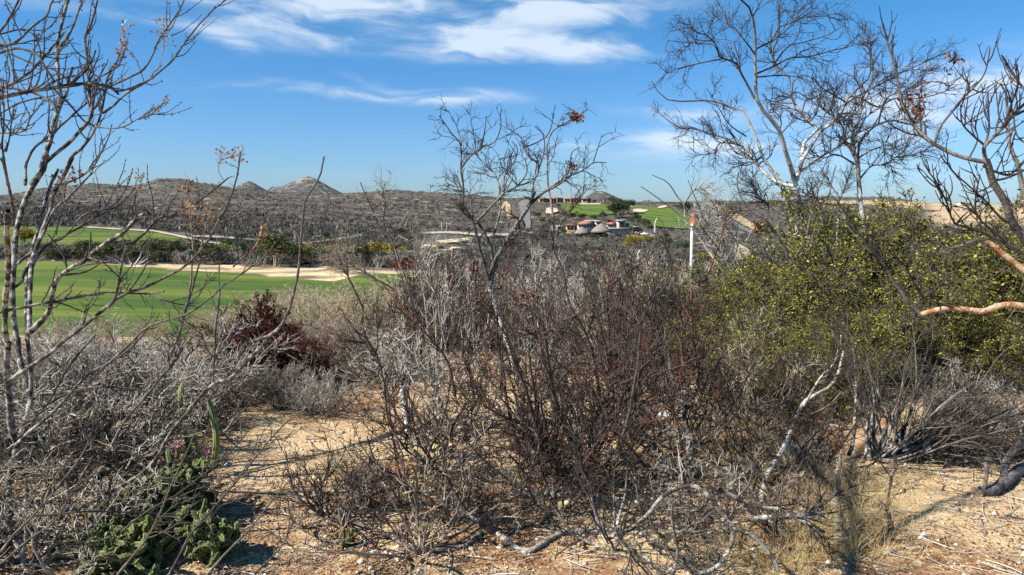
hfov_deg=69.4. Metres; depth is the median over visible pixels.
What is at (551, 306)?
twiggy bush
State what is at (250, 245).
leafy tree
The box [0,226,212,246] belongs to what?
fairway
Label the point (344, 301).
dry shrub
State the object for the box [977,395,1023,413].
twiggy bush
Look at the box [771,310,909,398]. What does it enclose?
leafy shrub
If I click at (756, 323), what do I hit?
bare shrub
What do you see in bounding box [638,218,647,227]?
leafy tree
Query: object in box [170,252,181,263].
bare tree
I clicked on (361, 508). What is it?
twiggy bush
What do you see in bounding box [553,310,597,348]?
bare shrub
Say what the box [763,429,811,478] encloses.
twiggy bush
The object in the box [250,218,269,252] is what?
pod spray
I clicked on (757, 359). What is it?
twiggy bush
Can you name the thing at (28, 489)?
twiggy bush
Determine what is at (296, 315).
dry shrub
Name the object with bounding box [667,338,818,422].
twiggy bush
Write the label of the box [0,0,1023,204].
sky
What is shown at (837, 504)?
tree stump
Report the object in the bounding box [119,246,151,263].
leafy tree
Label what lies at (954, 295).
leafy shrub
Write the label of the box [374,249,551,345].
bare shrub
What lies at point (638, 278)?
bare shrub
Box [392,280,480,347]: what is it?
twiggy bush
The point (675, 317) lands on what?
twiggy bush
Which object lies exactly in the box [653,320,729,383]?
leafy shrub
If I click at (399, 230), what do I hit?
leafy tree
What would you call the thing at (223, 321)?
dry shrub
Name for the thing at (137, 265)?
dead tree
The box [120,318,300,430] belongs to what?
bare shrub
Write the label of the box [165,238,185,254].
leafy tree
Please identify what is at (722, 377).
leafy shrub
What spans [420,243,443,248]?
boulder
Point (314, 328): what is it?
bare shrub
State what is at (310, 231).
hill scrub
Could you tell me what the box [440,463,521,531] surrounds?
twiggy bush
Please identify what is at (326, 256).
bare tree
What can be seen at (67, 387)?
twiggy bush
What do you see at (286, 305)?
dry shrub
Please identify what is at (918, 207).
leafy shrub
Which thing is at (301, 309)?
dry shrub
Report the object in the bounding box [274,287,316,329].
dry shrub
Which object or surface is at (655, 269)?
bare shrub
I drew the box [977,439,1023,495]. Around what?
fallen limb
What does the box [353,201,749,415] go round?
whip shrub
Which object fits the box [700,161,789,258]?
sapling
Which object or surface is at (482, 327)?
bare shrub
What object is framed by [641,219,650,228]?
leafy tree
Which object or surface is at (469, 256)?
valley scrub
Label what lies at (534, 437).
red twig shrub
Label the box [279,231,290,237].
leafy tree
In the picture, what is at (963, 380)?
twiggy bush
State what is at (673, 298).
twiggy bush
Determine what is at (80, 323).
dry shrub
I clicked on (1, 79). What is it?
pod spray
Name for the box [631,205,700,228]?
hill fairway
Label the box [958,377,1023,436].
twiggy bush
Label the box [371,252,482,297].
bare shrub
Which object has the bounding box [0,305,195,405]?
bare shrub
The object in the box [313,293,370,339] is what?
dry shrub
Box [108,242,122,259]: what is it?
leafy tree
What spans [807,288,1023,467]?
radiating shrub
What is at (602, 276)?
twiggy bush
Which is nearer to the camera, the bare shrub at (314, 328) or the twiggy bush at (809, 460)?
the twiggy bush at (809, 460)
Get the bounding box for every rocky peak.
[235,181,272,192]
[267,176,340,193]
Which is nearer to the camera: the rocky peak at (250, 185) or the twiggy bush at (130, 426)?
the twiggy bush at (130, 426)
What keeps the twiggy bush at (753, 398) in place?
on the ground at (344, 423)
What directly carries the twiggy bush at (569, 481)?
on the ground at (344, 423)
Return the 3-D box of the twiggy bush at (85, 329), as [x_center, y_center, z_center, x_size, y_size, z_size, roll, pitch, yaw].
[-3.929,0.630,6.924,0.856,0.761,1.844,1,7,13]
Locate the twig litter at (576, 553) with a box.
[0,340,1023,574]
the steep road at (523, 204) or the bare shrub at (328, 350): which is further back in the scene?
the steep road at (523, 204)
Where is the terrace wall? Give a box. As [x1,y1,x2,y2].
[607,228,631,234]
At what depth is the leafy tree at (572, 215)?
515.85 m
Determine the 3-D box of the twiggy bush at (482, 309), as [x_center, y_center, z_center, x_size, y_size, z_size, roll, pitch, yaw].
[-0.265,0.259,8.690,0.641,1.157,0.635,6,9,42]
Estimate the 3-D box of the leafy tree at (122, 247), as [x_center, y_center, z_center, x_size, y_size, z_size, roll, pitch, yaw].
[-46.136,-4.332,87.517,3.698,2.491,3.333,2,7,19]
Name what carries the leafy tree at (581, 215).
on the ground at (344, 423)
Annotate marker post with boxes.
[690,213,695,274]
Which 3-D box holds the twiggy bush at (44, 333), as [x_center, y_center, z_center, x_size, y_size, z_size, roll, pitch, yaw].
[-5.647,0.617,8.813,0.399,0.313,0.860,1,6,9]
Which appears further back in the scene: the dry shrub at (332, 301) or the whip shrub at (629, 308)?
the dry shrub at (332, 301)
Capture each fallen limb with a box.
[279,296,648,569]
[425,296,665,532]
[559,343,913,421]
[597,493,756,574]
[637,450,896,574]
[701,302,877,544]
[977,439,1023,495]
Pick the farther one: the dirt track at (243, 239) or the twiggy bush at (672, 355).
the dirt track at (243, 239)
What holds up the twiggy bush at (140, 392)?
on the ground at (344, 423)
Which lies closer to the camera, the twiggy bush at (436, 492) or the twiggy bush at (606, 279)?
the twiggy bush at (436, 492)
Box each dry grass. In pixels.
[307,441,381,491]
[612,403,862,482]
[673,511,870,574]
[697,449,988,572]
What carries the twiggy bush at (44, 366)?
on the ground at (344, 423)
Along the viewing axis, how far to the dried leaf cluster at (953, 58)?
5.84 m
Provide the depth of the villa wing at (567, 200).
659.40 m
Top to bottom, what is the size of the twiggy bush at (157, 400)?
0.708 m
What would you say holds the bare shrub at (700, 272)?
on the ground at (344, 423)
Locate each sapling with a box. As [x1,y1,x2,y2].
[315,203,368,336]
[339,161,497,362]
[343,328,441,435]
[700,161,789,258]
[788,163,837,234]
[805,158,867,242]
[806,195,836,255]
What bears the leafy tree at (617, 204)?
on the ground at (344, 423)
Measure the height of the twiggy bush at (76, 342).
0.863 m
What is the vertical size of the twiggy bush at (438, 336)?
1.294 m
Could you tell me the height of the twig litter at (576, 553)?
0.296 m
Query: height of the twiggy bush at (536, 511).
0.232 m
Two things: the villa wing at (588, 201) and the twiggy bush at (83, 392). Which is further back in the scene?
the villa wing at (588, 201)
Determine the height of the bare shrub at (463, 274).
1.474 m
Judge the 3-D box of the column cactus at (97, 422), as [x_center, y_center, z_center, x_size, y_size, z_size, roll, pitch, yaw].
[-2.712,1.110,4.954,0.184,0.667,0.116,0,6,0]
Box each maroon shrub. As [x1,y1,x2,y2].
[188,312,298,392]
[216,287,295,342]
[231,327,352,394]
[244,310,321,380]
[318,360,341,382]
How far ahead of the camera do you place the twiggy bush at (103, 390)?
5.42 m
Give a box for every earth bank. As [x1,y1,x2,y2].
[503,201,510,218]
[819,200,940,210]
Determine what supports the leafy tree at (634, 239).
on the ground at (344, 423)
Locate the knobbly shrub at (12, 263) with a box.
[0,0,233,554]
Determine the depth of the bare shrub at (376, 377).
7.03 m
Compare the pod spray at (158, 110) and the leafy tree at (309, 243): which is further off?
the leafy tree at (309, 243)
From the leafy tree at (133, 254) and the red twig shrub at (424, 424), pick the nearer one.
the red twig shrub at (424, 424)
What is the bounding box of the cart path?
[85,226,221,243]
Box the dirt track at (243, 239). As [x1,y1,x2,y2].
[193,234,360,241]
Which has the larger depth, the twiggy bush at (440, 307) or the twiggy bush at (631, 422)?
the twiggy bush at (440, 307)
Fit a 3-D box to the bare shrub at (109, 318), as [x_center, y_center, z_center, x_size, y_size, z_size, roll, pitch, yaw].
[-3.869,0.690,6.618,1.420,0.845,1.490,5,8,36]
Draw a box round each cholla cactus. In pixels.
[53,502,191,574]
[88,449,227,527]
[173,498,240,568]
[340,528,359,547]
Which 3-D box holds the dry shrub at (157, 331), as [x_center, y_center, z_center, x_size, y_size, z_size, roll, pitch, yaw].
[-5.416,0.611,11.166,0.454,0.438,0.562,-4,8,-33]
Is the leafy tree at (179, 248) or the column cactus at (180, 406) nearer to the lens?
the column cactus at (180, 406)
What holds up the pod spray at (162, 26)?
attached to the knobbly shrub at (12, 263)
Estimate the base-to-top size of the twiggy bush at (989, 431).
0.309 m
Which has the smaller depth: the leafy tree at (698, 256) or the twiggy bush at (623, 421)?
the twiggy bush at (623, 421)
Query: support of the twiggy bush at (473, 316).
on the ground at (344, 423)
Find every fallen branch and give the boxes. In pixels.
[831,202,1023,336]
[923,237,1023,273]
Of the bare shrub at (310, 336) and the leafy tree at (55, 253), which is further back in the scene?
the leafy tree at (55, 253)
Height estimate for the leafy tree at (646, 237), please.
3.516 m
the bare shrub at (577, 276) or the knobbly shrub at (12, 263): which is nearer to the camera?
the knobbly shrub at (12, 263)
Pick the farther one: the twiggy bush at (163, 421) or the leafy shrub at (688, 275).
the leafy shrub at (688, 275)
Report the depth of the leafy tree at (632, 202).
565.08 m
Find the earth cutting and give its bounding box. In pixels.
[708,204,756,229]
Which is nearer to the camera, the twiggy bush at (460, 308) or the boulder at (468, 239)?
the twiggy bush at (460, 308)
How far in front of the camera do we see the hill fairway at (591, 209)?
590.66 m
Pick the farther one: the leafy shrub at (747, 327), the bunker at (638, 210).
the bunker at (638, 210)
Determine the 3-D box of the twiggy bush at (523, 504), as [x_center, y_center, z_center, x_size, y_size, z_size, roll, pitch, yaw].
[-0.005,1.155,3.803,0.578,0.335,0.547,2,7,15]
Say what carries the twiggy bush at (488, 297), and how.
on the ground at (344, 423)
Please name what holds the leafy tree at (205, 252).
on the ground at (344, 423)
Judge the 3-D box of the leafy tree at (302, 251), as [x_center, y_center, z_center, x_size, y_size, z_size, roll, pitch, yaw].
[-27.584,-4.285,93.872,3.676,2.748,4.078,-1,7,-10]
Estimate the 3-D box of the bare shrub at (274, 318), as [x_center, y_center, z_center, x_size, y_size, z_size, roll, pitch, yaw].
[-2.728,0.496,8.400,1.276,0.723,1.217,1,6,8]
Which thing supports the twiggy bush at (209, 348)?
on the ground at (344, 423)
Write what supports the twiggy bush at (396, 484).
on the ground at (344, 423)
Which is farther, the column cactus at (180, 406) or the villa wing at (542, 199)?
the villa wing at (542, 199)
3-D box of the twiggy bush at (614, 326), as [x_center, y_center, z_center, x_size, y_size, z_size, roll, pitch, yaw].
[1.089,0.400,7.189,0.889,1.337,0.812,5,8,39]
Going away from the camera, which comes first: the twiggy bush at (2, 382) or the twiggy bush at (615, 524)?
the twiggy bush at (615, 524)
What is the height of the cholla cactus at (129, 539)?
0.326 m
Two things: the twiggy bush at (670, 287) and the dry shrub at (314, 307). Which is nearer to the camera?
the twiggy bush at (670, 287)
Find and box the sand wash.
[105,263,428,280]
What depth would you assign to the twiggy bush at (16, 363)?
6.41 m
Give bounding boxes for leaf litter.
[0,340,1023,574]
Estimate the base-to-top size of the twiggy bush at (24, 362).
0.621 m
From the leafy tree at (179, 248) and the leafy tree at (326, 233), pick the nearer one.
the leafy tree at (179, 248)
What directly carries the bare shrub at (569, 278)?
on the ground at (344, 423)
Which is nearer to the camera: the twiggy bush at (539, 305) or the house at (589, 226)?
the twiggy bush at (539, 305)
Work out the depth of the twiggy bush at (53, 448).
4.78 m
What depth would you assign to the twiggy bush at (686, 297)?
7.43 m
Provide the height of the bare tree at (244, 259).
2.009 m
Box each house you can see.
[564,223,576,233]
[576,221,594,232]
[605,221,615,227]
[615,220,626,227]
[955,202,964,205]
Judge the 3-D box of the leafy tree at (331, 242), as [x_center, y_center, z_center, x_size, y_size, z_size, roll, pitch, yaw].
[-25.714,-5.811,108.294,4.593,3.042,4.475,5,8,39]
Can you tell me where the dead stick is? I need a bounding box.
[862,429,911,537]
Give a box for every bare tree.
[19,244,47,260]
[57,239,77,258]
[106,246,121,261]
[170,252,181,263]
[176,247,190,262]
[179,239,211,256]
[217,243,239,262]
[224,248,242,262]
[237,251,253,266]
[250,254,263,264]
[313,246,340,265]
[344,252,363,266]
[374,252,392,267]
[383,249,406,260]
[427,93,623,369]
[639,0,965,271]
[788,13,973,234]
[877,7,1023,254]
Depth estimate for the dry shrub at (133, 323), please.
13.55 m
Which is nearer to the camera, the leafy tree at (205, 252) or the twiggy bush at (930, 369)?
the twiggy bush at (930, 369)
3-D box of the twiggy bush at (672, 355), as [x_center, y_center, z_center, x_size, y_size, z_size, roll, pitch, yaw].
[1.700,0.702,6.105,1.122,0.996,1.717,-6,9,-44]
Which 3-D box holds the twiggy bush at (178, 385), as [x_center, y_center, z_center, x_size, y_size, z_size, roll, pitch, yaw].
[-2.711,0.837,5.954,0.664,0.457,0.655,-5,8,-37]
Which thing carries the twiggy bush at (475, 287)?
on the ground at (344, 423)
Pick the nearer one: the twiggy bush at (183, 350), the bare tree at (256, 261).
the twiggy bush at (183, 350)
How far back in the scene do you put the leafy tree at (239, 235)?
154.46 m
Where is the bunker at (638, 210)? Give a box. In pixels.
[633,209,647,212]
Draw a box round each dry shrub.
[42,316,87,340]
[71,318,106,346]
[87,314,125,338]
[101,331,115,339]
[120,317,154,336]
[125,325,157,340]
[137,313,168,340]
[152,320,172,336]
[183,309,224,336]
[187,308,230,334]
[188,323,201,338]
[190,304,231,335]
[200,296,266,325]
[200,303,254,329]
[210,309,236,333]
[225,297,292,324]
[227,288,304,316]
[240,290,295,314]
[252,282,318,329]
[252,292,314,329]
[268,283,308,306]
[271,289,331,305]
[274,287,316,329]
[280,293,349,337]
[294,289,355,337]
[299,281,368,327]
[304,286,359,329]
[312,281,363,337]
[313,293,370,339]
[327,287,375,312]
[336,283,388,334]
[348,278,402,304]
[356,280,409,338]
[357,284,401,338]
[367,294,416,341]
[377,295,424,339]
[610,250,722,288]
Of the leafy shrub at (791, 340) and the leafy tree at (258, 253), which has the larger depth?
the leafy tree at (258, 253)
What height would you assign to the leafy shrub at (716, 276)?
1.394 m
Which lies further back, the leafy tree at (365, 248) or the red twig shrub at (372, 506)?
the leafy tree at (365, 248)
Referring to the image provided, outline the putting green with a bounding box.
[0,260,420,337]
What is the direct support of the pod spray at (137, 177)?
attached to the whip shrub at (120, 354)
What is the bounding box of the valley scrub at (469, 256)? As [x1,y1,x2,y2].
[0,231,1017,301]
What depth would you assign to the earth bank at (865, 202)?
907.58 m
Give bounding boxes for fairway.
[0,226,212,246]
[559,204,612,215]
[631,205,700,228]
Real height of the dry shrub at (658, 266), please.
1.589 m
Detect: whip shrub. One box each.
[0,148,324,574]
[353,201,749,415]
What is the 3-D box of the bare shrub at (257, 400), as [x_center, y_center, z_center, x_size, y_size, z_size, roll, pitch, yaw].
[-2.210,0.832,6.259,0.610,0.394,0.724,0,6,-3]
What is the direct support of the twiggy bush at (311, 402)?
on the ground at (344, 423)
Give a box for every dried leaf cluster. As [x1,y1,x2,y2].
[383,257,415,269]
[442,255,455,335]
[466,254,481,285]
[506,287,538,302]
[564,158,575,172]
[568,109,584,123]
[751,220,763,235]
[908,81,930,126]
[944,51,965,74]
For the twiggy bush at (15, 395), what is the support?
on the ground at (344, 423)
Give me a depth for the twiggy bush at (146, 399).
4.96 m
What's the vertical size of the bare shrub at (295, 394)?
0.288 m
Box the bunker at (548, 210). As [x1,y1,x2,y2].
[546,207,557,213]
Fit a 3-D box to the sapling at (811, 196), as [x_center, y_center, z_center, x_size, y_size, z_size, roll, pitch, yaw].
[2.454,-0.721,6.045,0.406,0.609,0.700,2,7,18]
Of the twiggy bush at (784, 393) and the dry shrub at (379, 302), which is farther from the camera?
the dry shrub at (379, 302)
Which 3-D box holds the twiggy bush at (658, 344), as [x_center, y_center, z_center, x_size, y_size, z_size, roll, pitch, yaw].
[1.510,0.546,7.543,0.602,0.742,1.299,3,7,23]
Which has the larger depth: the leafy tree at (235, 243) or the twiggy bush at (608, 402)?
the leafy tree at (235, 243)
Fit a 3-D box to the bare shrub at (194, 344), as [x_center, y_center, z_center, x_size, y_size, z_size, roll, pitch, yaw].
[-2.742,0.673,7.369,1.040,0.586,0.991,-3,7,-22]
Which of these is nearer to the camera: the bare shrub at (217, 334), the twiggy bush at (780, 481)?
the twiggy bush at (780, 481)
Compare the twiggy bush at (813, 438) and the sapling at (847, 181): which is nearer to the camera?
the twiggy bush at (813, 438)
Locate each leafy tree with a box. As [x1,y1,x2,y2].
[9,227,34,244]
[38,245,56,259]
[44,249,64,260]
[67,238,110,261]
[68,248,83,259]
[86,242,115,260]
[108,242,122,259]
[112,241,133,257]
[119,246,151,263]
[123,247,148,263]
[132,238,168,258]
[149,237,175,250]
[151,251,169,262]
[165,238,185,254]
[172,239,200,259]
[193,247,217,263]
[198,243,228,262]
[216,239,244,257]
[217,243,232,258]
[234,232,246,240]
[235,240,257,254]
[254,250,274,261]
[255,232,302,266]
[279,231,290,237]
[284,244,308,260]
[297,249,321,263]
[298,242,316,256]
[303,244,326,256]
[320,231,330,239]
[320,238,353,248]
[321,244,338,253]
[347,244,376,260]
[366,240,385,251]
[377,252,394,260]
[380,242,407,254]
[391,227,405,232]
[569,212,576,218]
[578,213,585,220]
[595,246,606,252]
[598,211,606,220]
[607,204,623,215]
[612,200,628,217]
[620,199,636,213]
[623,235,644,243]
[623,241,634,246]
[632,226,642,232]
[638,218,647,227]
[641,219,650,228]
[642,235,654,239]
[664,238,673,244]
[676,242,689,250]
[678,200,694,213]
[694,251,713,258]
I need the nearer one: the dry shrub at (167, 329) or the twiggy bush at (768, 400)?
the twiggy bush at (768, 400)
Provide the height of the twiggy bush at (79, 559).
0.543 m
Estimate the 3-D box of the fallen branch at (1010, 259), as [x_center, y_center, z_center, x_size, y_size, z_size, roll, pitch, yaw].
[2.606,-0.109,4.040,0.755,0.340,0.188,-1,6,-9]
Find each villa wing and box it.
[539,197,546,201]
[546,197,563,201]
[564,197,580,202]
[581,198,591,202]
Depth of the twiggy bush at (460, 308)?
9.52 m
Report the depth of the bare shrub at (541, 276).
13.64 m
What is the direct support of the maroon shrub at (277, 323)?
on the ground at (344, 423)
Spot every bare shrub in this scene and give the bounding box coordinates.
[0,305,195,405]
[0,308,256,421]
[0,310,166,390]
[0,344,16,369]
[21,308,155,376]
[48,328,210,385]
[81,326,150,370]
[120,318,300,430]
[158,361,268,408]
[183,332,241,360]
[186,310,269,362]
[201,344,284,402]
[206,305,312,336]
[207,363,283,407]
[227,352,327,410]
[235,352,335,411]
[248,364,382,415]
[259,378,317,410]
[277,346,348,378]
[286,310,349,350]
[289,308,387,385]
[290,320,341,363]
[296,302,438,375]
[300,312,358,355]
[307,323,413,382]
[311,331,346,366]
[369,370,386,383]
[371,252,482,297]
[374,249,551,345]
[385,246,485,341]
[387,334,453,368]
[388,247,517,311]
[453,299,527,350]
[475,270,529,318]
[500,264,624,320]
[509,250,582,316]
[509,259,572,291]
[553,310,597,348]
[556,251,654,319]
[560,280,591,335]
[564,252,760,315]
[569,262,686,333]
[575,252,716,288]
[612,258,687,304]
[681,250,742,299]
[688,306,828,382]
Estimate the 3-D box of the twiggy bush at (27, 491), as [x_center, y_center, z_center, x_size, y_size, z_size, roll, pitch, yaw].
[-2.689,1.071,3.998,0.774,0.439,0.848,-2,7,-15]
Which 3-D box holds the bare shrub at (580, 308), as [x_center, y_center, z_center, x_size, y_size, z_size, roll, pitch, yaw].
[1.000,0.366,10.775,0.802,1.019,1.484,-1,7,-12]
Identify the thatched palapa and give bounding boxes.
[574,227,589,236]
[591,223,610,236]
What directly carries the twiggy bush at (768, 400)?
on the ground at (344, 423)
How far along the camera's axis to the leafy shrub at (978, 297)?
6.77 m
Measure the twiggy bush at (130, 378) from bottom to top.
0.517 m
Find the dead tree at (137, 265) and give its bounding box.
[103,250,151,266]
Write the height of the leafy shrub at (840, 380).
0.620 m
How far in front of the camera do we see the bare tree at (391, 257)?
92.26 m
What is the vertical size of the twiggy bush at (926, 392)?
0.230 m
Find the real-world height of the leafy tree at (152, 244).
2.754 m
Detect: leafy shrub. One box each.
[608,271,706,353]
[639,266,833,346]
[648,293,730,371]
[651,248,816,314]
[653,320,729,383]
[676,242,842,359]
[683,243,863,331]
[683,290,796,359]
[686,335,777,410]
[695,287,846,374]
[702,313,852,422]
[703,213,1013,342]
[708,256,989,373]
[717,352,783,415]
[745,172,968,320]
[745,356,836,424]
[758,268,970,385]
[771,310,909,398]
[779,243,997,357]
[781,347,879,419]
[789,182,1023,305]
[792,194,1023,360]
[800,319,921,401]
[831,209,1023,344]
[859,286,1023,389]
[894,281,1023,385]
[903,194,1023,350]
[910,288,1023,392]
[914,226,1023,368]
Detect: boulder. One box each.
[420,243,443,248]
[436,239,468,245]
[461,237,475,241]
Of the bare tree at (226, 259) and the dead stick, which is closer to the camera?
the dead stick
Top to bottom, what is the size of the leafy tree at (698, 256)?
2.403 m
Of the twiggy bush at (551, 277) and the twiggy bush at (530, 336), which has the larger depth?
the twiggy bush at (551, 277)
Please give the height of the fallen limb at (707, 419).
0.616 m
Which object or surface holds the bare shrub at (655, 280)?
on the ground at (344, 423)
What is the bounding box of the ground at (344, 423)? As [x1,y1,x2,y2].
[0,179,1023,574]
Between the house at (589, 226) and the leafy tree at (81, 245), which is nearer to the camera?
the leafy tree at (81, 245)
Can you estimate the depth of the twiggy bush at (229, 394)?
6.20 m
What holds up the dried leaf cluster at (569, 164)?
attached to the bare tree at (471, 216)
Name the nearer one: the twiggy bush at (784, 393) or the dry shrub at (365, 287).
the twiggy bush at (784, 393)
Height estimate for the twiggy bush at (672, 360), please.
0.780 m
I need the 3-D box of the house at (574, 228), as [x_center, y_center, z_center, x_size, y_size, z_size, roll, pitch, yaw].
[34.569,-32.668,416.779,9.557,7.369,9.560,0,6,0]
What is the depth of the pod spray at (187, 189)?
3.46 m
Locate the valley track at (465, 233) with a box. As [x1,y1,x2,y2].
[424,231,507,236]
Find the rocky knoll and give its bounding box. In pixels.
[585,191,625,202]
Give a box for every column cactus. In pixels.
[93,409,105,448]
[177,382,191,454]
[187,430,200,460]
[206,394,220,468]
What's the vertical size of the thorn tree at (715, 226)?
2.054 m
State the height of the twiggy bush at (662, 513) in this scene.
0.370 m
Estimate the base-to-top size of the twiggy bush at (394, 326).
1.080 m
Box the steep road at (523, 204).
[519,200,530,227]
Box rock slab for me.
[734,244,750,258]
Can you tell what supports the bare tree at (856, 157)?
on the ground at (344, 423)
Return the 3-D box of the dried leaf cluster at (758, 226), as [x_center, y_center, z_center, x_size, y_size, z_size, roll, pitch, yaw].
[2.980,-0.730,8.967,0.148,0.221,0.128,-3,7,-23]
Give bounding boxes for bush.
[0,325,66,349]
[0,336,115,410]
[0,339,105,397]
[0,342,54,406]
[0,355,101,393]
[0,359,176,461]
[0,361,224,491]
[0,363,212,489]
[0,365,192,492]
[0,367,94,442]
[0,375,148,483]
[0,376,204,473]
[0,379,81,439]
[0,385,203,480]
[0,399,64,476]
[0,425,191,569]
[0,434,107,524]
[0,450,229,572]
[0,455,95,562]
[0,470,129,563]
[0,475,30,506]
[1,343,85,403]
[1,358,147,424]
[1,463,178,574]
[1,464,64,509]
[7,407,124,461]
[12,317,188,386]
[13,372,141,435]
[16,356,152,427]
[19,419,91,462]
[28,358,210,463]
[34,351,178,443]
[35,322,202,397]
[43,380,173,442]
[56,364,186,419]
[71,364,174,426]
[78,317,231,413]
[78,354,155,380]
[135,337,202,376]
[141,369,209,415]
[157,365,266,446]
[169,326,246,388]
[196,372,249,407]
[249,419,536,574]
[263,430,452,539]
[284,366,325,399]
[285,366,348,414]
[317,447,405,524]
[324,429,443,515]
[330,286,427,383]
[343,283,391,350]
[363,315,521,458]
[369,252,495,375]
[373,287,458,337]
[383,281,460,349]
[385,247,472,353]
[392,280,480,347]
[394,235,509,349]
[396,233,496,401]
[399,443,500,528]
[414,276,542,350]
[414,279,457,350]
[439,249,497,344]
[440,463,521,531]
[441,270,479,346]
[454,277,563,341]
[456,429,619,522]
[457,264,506,350]
[463,275,534,346]
[463,476,571,548]
[471,261,553,339]
[480,306,562,366]
[486,265,532,356]
[493,319,573,393]
[494,275,589,348]
[498,276,543,352]
[502,230,574,359]
[509,273,563,346]
[512,479,558,515]
[514,244,600,339]
[515,321,707,442]
[522,325,726,468]
[527,249,584,357]
[527,285,693,376]
[531,345,611,405]
[531,418,665,559]
[534,326,601,365]
[548,286,660,372]
[553,424,621,493]
[556,379,667,422]
[567,243,698,334]
[570,249,620,349]
[572,251,659,362]
[580,264,665,380]
[587,243,631,341]
[602,318,714,390]
[605,404,650,439]
[610,271,680,332]
[611,265,705,363]
[616,261,656,330]
[618,423,758,537]
[618,470,772,557]
[619,307,682,374]
[625,293,714,362]
[627,464,661,494]
[629,273,677,369]
[631,248,695,316]
[631,314,816,417]
[636,452,792,562]
[638,269,722,366]
[642,340,848,434]
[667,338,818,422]
[691,331,804,435]
[697,334,806,403]
[701,442,829,526]
[702,306,794,352]
[712,398,751,429]
[737,403,842,468]
[746,347,836,421]
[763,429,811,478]
[769,411,848,460]
[769,454,829,498]
[772,437,845,483]
[774,432,817,463]
[792,434,829,466]
[887,413,919,434]
[894,343,957,386]
[895,320,958,388]
[899,381,1023,459]
[913,382,951,405]
[920,354,1000,408]
[923,425,1017,452]
[943,411,1023,449]
[954,414,1023,463]
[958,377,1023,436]
[970,362,1023,431]
[971,396,1022,431]
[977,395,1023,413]
[978,402,1023,437]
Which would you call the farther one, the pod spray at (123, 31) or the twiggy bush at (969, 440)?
the twiggy bush at (969, 440)
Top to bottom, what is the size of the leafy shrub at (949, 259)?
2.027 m
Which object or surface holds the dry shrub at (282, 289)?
on the ground at (344, 423)
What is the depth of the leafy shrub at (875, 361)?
6.29 m
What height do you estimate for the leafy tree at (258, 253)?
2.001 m
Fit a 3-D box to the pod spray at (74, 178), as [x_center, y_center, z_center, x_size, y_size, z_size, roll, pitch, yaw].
[-1.918,-0.445,3.200,0.106,0.169,0.105,1,7,11]
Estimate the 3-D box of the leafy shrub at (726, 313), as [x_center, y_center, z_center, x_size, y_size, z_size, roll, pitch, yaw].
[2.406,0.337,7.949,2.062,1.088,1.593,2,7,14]
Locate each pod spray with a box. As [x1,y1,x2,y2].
[0,70,13,105]
[49,166,84,203]
[108,19,134,74]
[122,171,144,197]
[138,94,168,119]
[150,18,176,69]
[177,172,202,250]
[199,189,227,244]
[215,146,247,180]
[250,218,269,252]
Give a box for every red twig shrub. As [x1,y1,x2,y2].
[313,329,496,484]
[333,440,420,509]
[373,310,559,462]
[450,326,622,488]
[451,271,742,506]
[461,247,770,488]
[549,272,751,498]
[690,313,875,492]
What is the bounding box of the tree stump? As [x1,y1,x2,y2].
[832,450,843,548]
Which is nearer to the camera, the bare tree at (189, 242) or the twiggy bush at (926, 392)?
the twiggy bush at (926, 392)
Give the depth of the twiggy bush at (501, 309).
9.18 m
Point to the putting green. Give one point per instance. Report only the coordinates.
(174, 286)
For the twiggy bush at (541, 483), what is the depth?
4.13 m
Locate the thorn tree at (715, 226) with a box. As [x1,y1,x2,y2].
[641,166,760,273]
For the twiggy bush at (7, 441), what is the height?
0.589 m
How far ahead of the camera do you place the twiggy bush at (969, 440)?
5.06 m
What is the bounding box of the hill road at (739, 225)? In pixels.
[700,204,754,233]
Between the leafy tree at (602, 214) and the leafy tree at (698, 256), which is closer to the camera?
the leafy tree at (698, 256)
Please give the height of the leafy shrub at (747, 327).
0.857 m
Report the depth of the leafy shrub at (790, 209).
8.82 m
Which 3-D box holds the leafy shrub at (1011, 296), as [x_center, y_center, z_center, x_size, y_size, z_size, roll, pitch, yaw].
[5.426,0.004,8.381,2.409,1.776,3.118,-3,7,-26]
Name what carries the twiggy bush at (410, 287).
on the ground at (344, 423)
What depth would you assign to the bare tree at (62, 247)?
85.45 m
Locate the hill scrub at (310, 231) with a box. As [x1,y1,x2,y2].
[0,178,1023,262]
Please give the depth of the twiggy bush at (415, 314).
8.65 m
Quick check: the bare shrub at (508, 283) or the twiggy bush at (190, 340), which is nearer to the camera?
the twiggy bush at (190, 340)
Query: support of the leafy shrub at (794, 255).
on the ground at (344, 423)
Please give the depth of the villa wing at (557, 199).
661.38 m
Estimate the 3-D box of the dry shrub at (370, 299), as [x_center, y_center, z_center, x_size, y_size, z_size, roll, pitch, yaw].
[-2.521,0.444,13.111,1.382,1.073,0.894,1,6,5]
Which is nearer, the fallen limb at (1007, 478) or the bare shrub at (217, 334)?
the fallen limb at (1007, 478)
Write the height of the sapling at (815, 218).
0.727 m

